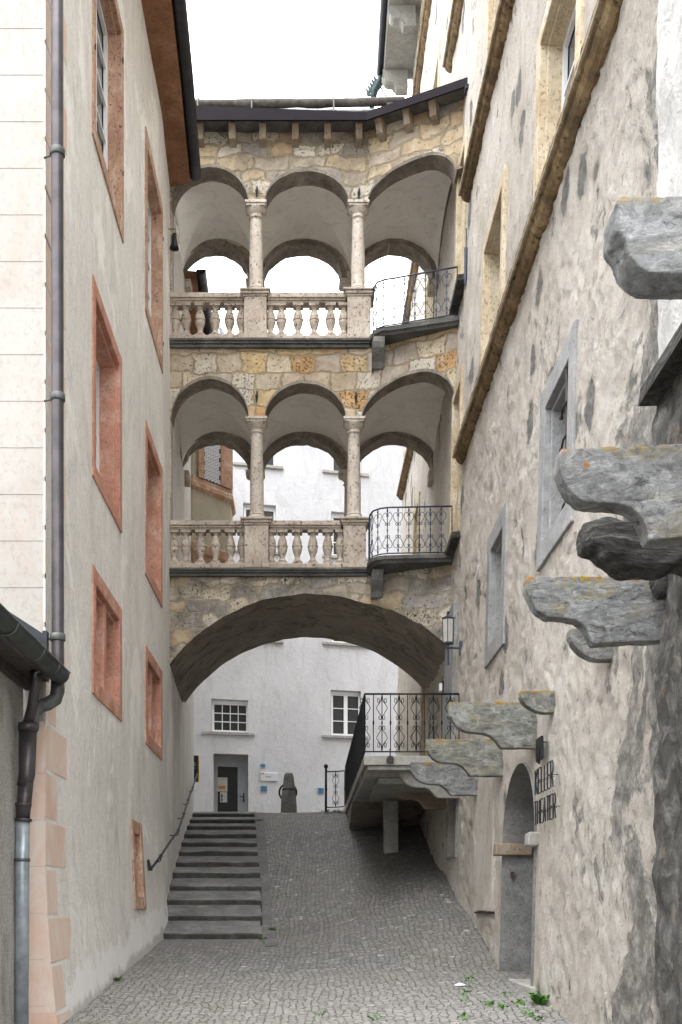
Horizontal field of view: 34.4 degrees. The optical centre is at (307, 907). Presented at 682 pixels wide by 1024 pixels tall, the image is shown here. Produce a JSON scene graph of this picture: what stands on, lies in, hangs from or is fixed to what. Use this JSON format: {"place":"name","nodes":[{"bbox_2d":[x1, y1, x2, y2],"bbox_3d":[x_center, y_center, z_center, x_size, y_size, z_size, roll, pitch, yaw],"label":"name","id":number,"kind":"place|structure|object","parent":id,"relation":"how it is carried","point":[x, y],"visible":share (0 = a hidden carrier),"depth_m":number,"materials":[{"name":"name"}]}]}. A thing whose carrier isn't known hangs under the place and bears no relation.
{"place":"outdoors","nodes":[
{"label":"outdoors","id":0,"kind":"place"},
{"bbox_2d":[255,812,277,946],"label":"pavement","id":1,"kind":"structure","parent":0,"point":[269,940],"depth_m":22.82,"materials":[{"name":"grey stone"}]},
{"bbox_2d":[186,0,411,334],"label":"sky","id":2,"kind":"structure","parent":0,"point":[241,49],"materials":[{"name":"white"}]},
{"bbox_2d":[62,811,572,1023],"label":"street","id":3,"kind":"structure","parent":0,"point":[364,925],"depth_m":15.91,"materials":[{"name":"grey stone"}]},
{"bbox_2d":[0,603,69,1023],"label":"outbuilding","id":4,"kind":"structure","parent":3,"relation":"on","point":[29,661],"depth_m":10.45,"materials":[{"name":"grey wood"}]},
{"bbox_2d":[0,0,235,1023],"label":"painted house","id":5,"kind":"structure","parent":3,"relation":"on","point":[113,782],"depth_m":14.21,"materials":[{"name":"paint"}]},
{"bbox_2d":[14,0,65,1023],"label":"downpipe","id":6,"kind":"object","parent":5,"relation":"attached to","point":[27,731],"visible":0.94,"depth_m":10.94,"materials":[{"name":"grey metal"}]},
{"bbox_2d":[92,274,121,532],"bbox_3d":[-2.855,-6.540,14.551,0.456,2.485,2.101,0,0,0],"label":"window","id":7,"kind":"structure","parent":5,"relation":"in","point":[106,356],"depth_m":15.36,"materials":[{"name":"red stone"}]},
{"bbox_2d":[92,564,121,721],"bbox_3d":[-2.870,-3.425,14.550,0.485,1.595,2.105,0,0,0],"label":"window","id":8,"kind":"structure","parent":5,"relation":"in","point":[106,612],"depth_m":14.57,"materials":[{"name":"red stone"}]},
{"bbox_2d":[92,0,123,242],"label":"window","id":9,"kind":"structure","parent":5,"relation":"in","point":[107,26],"depth_m":15.44,"materials":[{"name":"brown stone"}]},
{"bbox_2d":[130,819,146,908],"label":"window","id":10,"kind":"structure","parent":5,"relation":"in","point":[137,854],"depth_m":17.20,"materials":[{"name":"brown stone"}]},
{"bbox_2d":[145,126,162,373],"bbox_3d":[-2.812,-11.220,18.974,0.366,3.006,2.150,0,0,0],"label":"window","id":11,"kind":"structure","parent":5,"relation":"in","point":[153,203],"depth_m":19.74,"materials":[{"name":"brown stone"}]},
{"bbox_2d":[145,419,162,607],"bbox_3d":[-2.855,-6.690,18.925,0.454,2.525,2.054,0,0,0],"label":"window","id":12,"kind":"structure","parent":5,"relation":"in","point":[153,468],"depth_m":19.71,"materials":[{"name":"red stone"}]},
{"bbox_2d":[145,645,162,759],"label":"window","id":13,"kind":"structure","parent":5,"relation":"in","point":[153,673],"depth_m":19.02,"materials":[{"name":"red stone"}]},
{"bbox_2d":[147,773,197,870],"bbox_3d":[-2.727,-2.056,23.384,0.237,2.917,10.851,0,0,-2],"label":"wall handrail","id":14,"kind":"object","parent":5,"relation":"attached to","point":[150,867],"depth_m":21.07,"materials":[{"name":"metal"}]},
{"bbox_2d":[168,229,178,251],"bbox_3d":[-2.621,-13.113,21.600,0.186,0.430,0.186,0,0,45],"label":"bell","id":15,"kind":"object","parent":5,"relation":"attached to","point":[174,247],"visible":1,"depth_m":21.57,"materials":[{"name":"metal"}]},
{"bbox_2d":[194,755,198,781],"bbox_3d":[-2.995,-3.736,29.622,0.150,0.709,0.056,0,0,0],"label":"wall board","id":16,"kind":"object","parent":5,"relation":"attached to","point":[196,764],"depth_m":29.60,"materials":[{"name":"black paint"}]},
{"bbox_2d":[163,812,261,938],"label":"stone staircase","id":17,"kind":"structure","parent":3,"relation":"on","point":[215,889],"depth_m":21.98,"materials":[{"name":"grey stone"}]},
{"bbox_2d":[280,773,296,812],"bbox_3d":[-0.519,-3.123,29.999,0.450,1.104,0.454,0,0,0],"label":"stone bollard","id":18,"kind":"object","parent":3,"relation":"on","point":[288,801],"visible":0.96,"depth_m":29.85,"materials":[{"name":"stone"}]},
{"bbox_2d":[278,784,296,797],"bbox_3d":[-0.548,-2.999,30.366,0.526,0.883,0.088,0,0,0],"label":"iron hoop","id":19,"kind":"object","parent":18,"relation":"attached to","point":[281,786],"visible":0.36,"depth_m":30.33,"materials":[{"name":"black metal"}]},
{"bbox_2d":[194,445,403,812],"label":"white building","id":20,"kind":"structure","parent":3,"relation":"on","point":[280,708],"depth_m":36.85,"materials":[{"name":"paint"}]},
{"bbox_2d":[202,699,254,735],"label":"window","id":21,"kind":"structure","parent":20,"relation":"in","point":[228,717],"depth_m":36.47,"materials":[{"name":"white paint"}]},
{"bbox_2d":[213,753,247,811],"bbox_3d":[-2.538,-3.934,36.625,1.195,2.320,0.922,0,0,0],"label":"door","id":22,"kind":"structure","parent":20,"relation":"in","point":[230,771],"depth_m":36.81,"materials":[{"name":"paint"}]},
{"bbox_2d":[235,503,278,554],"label":"window","id":23,"kind":"structure","parent":20,"relation":"in","point":[269,510],"depth_m":36.74,"materials":[{"name":"white paint"}]},
{"bbox_2d":[233,454,282,469],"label":"window","id":24,"kind":"structure","parent":20,"relation":"in","point":[271,464],"depth_m":36.58,"materials":[{"name":"white paint"}]},
{"bbox_2d":[261,786,266,790],"bbox_3d":[-1.453,-3.946,36.526,0.231,0.177,0.050,0,0,-14],"label":"blue plaque","id":25,"kind":"object","parent":20,"relation":"attached to","point":[263,788],"visible":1,"depth_m":36.50,"materials":[{"name":"metal"}]},
{"bbox_2d":[261,772,276,780],"bbox_3d":[-1.285,-4.350,36.566,0.580,0.284,0.050,0,0,-13],"label":"name board","id":26,"kind":"object","parent":20,"relation":"attached to","point":[268,776],"visible":1,"depth_m":36.54,"materials":[{"name":"silver metal"}]},
{"bbox_2d":[318,788,323,792],"bbox_3d":[0.442,-3.928,36.977,0.227,0.180,0.050,0,0,-13],"label":"blue plaque","id":27,"kind":"object","parent":20,"relation":"attached to","point":[320,790],"visible":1,"depth_m":36.95,"materials":[{"name":"metal"}]},
{"bbox_2d":[322,640,359,646],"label":"window","id":28,"kind":"structure","parent":20,"relation":"in","point":[333,642],"depth_m":37.10,"materials":[{"name":"white paint"}]},
{"bbox_2d":[322,690,367,739],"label":"window","id":29,"kind":"structure","parent":20,"relation":"in","point":[345,705],"depth_m":37.38,"materials":[{"name":"white paint"}]},
{"bbox_2d":[322,511,367,560],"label":"window","id":30,"kind":"structure","parent":20,"relation":"in","point":[334,515],"depth_m":37.30,"materials":[{"name":"white paint"}]},
{"bbox_2d":[322,457,368,476],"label":"window","id":31,"kind":"structure","parent":20,"relation":"in","point":[335,468],"depth_m":37.27,"materials":[{"name":"white paint"}]},
{"bbox_2d":[319,809,343,813],"bbox_3d":[0.653,-2.510,28.883,0.698,0.186,0.749,0,0,0],"label":"weed","id":32,"kind":"object","parent":3,"relation":"on","point":[339,811],"visible":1,"depth_m":28.86,"materials":[{"name":"green plant"}]},
{"bbox_2d":[344,748,433,853],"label":"raised walkway","id":33,"kind":"structure","parent":3,"relation":"on","point":[374,800],"depth_m":23.90,"materials":[{"name":"concrete"}]},
{"bbox_2d":[324,693,459,811],"bbox_3d":[1.529,-3.115,24.048,1.744,1.330,10.108,0,0,-3],"label":"walkway railing","id":34,"kind":"object","parent":33,"relation":"on","point":[356,753],"visible":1,"depth_m":19.06,"materials":[{"name":"metal"}]},
{"bbox_2d":[314,974,542,1023],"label":"joint grass","id":35,"kind":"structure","parent":3,"relation":"on","point":[489,1003],"depth_m":11.72,"materials":[{"name":"green plant"}]},
{"bbox_2d":[365,0,681,1023],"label":"stone house","id":36,"kind":"structure","parent":3,"relation":"on","point":[557,478],"depth_m":12.39,"materials":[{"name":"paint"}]},
{"bbox_2d":[169,77,467,701],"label":"arcaded bridge","id":37,"kind":"structure","parent":36,"relation":"attached to","point":[345,190],"depth_m":22.01,"materials":[{"name":"stone"}]},
{"bbox_2d":[368,505,452,560],"bbox_3d":[1.829,-7.242,21.264,1.844,0.910,0.644,0,0,32],"label":"balcony railing","id":38,"kind":"object","parent":37,"relation":"attached to","point":[371,517],"visible":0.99,"depth_m":21.09,"materials":[{"name":"black metal"}]},
{"bbox_2d":[372,266,457,331],"bbox_3d":[1.982,-11.792,21.354,1.876,0.930,0.401,0,0,32],"label":"balcony railing","id":39,"kind":"object","parent":37,"relation":"attached to","point":[404,307],"visible":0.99,"depth_m":21.29,"materials":[{"name":"black metal"}]},
{"bbox_2d":[412,491,420,554],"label":"window","id":40,"kind":"structure","parent":36,"relation":"in","point":[415,527],"depth_m":29.26,"materials":[{"name":"stone"}]},
{"bbox_2d":[417,0,423,49],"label":"window","id":41,"kind":"structure","parent":36,"relation":"in","point":[422,0],"depth_m":31.28,"materials":[{"name":"stone"}]},
{"bbox_2d":[426,276,434,319],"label":"window","id":42,"kind":"structure","parent":36,"relation":"in","point":[430,300],"depth_m":27.35,"materials":[{"name":"stone"}]},
{"bbox_2d":[432,40,440,88],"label":"window","id":43,"kind":"structure","parent":36,"relation":"in","point":[436,80],"depth_m":25.79,"materials":[{"name":"stone"}]},
{"bbox_2d":[439,677,443,692],"bbox_3d":[2.650,-4.403,21.750,0.110,0.306,0.100,0,0,0],"label":"wall light","id":44,"kind":"object","parent":36,"relation":"attached to","point":[441,687],"visible":0.94,"depth_m":21.72,"materials":[{"name":"white glass"}]},
{"bbox_2d":[442,611,462,664],"bbox_3d":[2.576,-4.799,19.596,0.374,0.968,0.242,0,0,0],"label":"wall lantern","id":45,"kind":"object","parent":36,"relation":"attached to","point":[448,629],"depth_m":19.54,"materials":[{"name":"black metal"}]},
{"bbox_2d":[448,365,463,540],"bbox_3d":[2.999,-8.424,20.826,0.522,3.056,1.355,0,0,0],"label":"window","id":46,"kind":"structure","parent":36,"relation":"in","point":[457,399],"depth_m":21.26,"materials":[{"name":"stone"}]},
{"bbox_2d":[454,125,467,285],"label":"window","id":47,"kind":"structure","parent":36,"relation":"in","point":[461,206],"depth_m":21.40,"materials":[{"name":"stone"}]},
{"bbox_2d":[485,0,498,63],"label":"window","id":48,"kind":"structure","parent":36,"relation":"in","point":[491,6],"depth_m":17.85,"materials":[{"name":"stone"}]},
{"bbox_2d":[479,164,507,366],"bbox_3d":[3.026,-9.535,16.873,0.504,2.375,2.052,0,0,0],"label":"window","id":49,"kind":"structure","parent":36,"relation":"in","point":[493,277],"depth_m":17.65,"materials":[{"name":"stone"}]},
{"bbox_2d":[484,500,508,668],"bbox_3d":[2.947,-4.611,15.899,0.539,1.986,1.604,0,0,0],"label":"window","id":50,"kind":"structure","parent":36,"relation":"in","point":[497,541],"depth_m":16.37,"materials":[{"name":"grey stone"}]},
{"bbox_2d":[534,736,559,824],"bbox_3d":[2.640,-1.411,11.925,0.162,0.977,1.069,0,0,0],"label":"theatre sign","id":51,"kind":"object","parent":36,"relation":"attached to","point":[540,741],"visible":1,"depth_m":12.13,"materials":[{"name":"metal"}]},
{"bbox_2d":[536,319,577,571],"bbox_3d":[2.984,-4.985,12.100,0.603,2.075,1.703,0,0,0],"label":"window","id":52,"kind":"structure","parent":36,"relation":"in","point":[552,525],"depth_m":12.63,"materials":[{"name":"grey stone"}]},
{"bbox_2d":[533,0,584,200],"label":"window","id":53,"kind":"structure","parent":36,"relation":"in","point":[560,37],"depth_m":13.37,"materials":[{"name":"stone"}]},
{"bbox_2d":[639,0,681,1023],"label":"buttress","id":54,"kind":"structure","parent":36,"relation":"attached to","point":[661,388],"depth_m":7.69,"materials":[{"name":"stone"}]},
{"bbox_2d":[527,991,549,1004],"bbox_3d":[2.578,0.978,11.920,0.436,0.155,0.432,0,0,9],"label":"leafy weed","id":55,"kind":"object","parent":3,"relation":"on","point":[539,998],"visible":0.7,"depth_m":11.87,"materials":[{"name":"green plant"}]}
]}

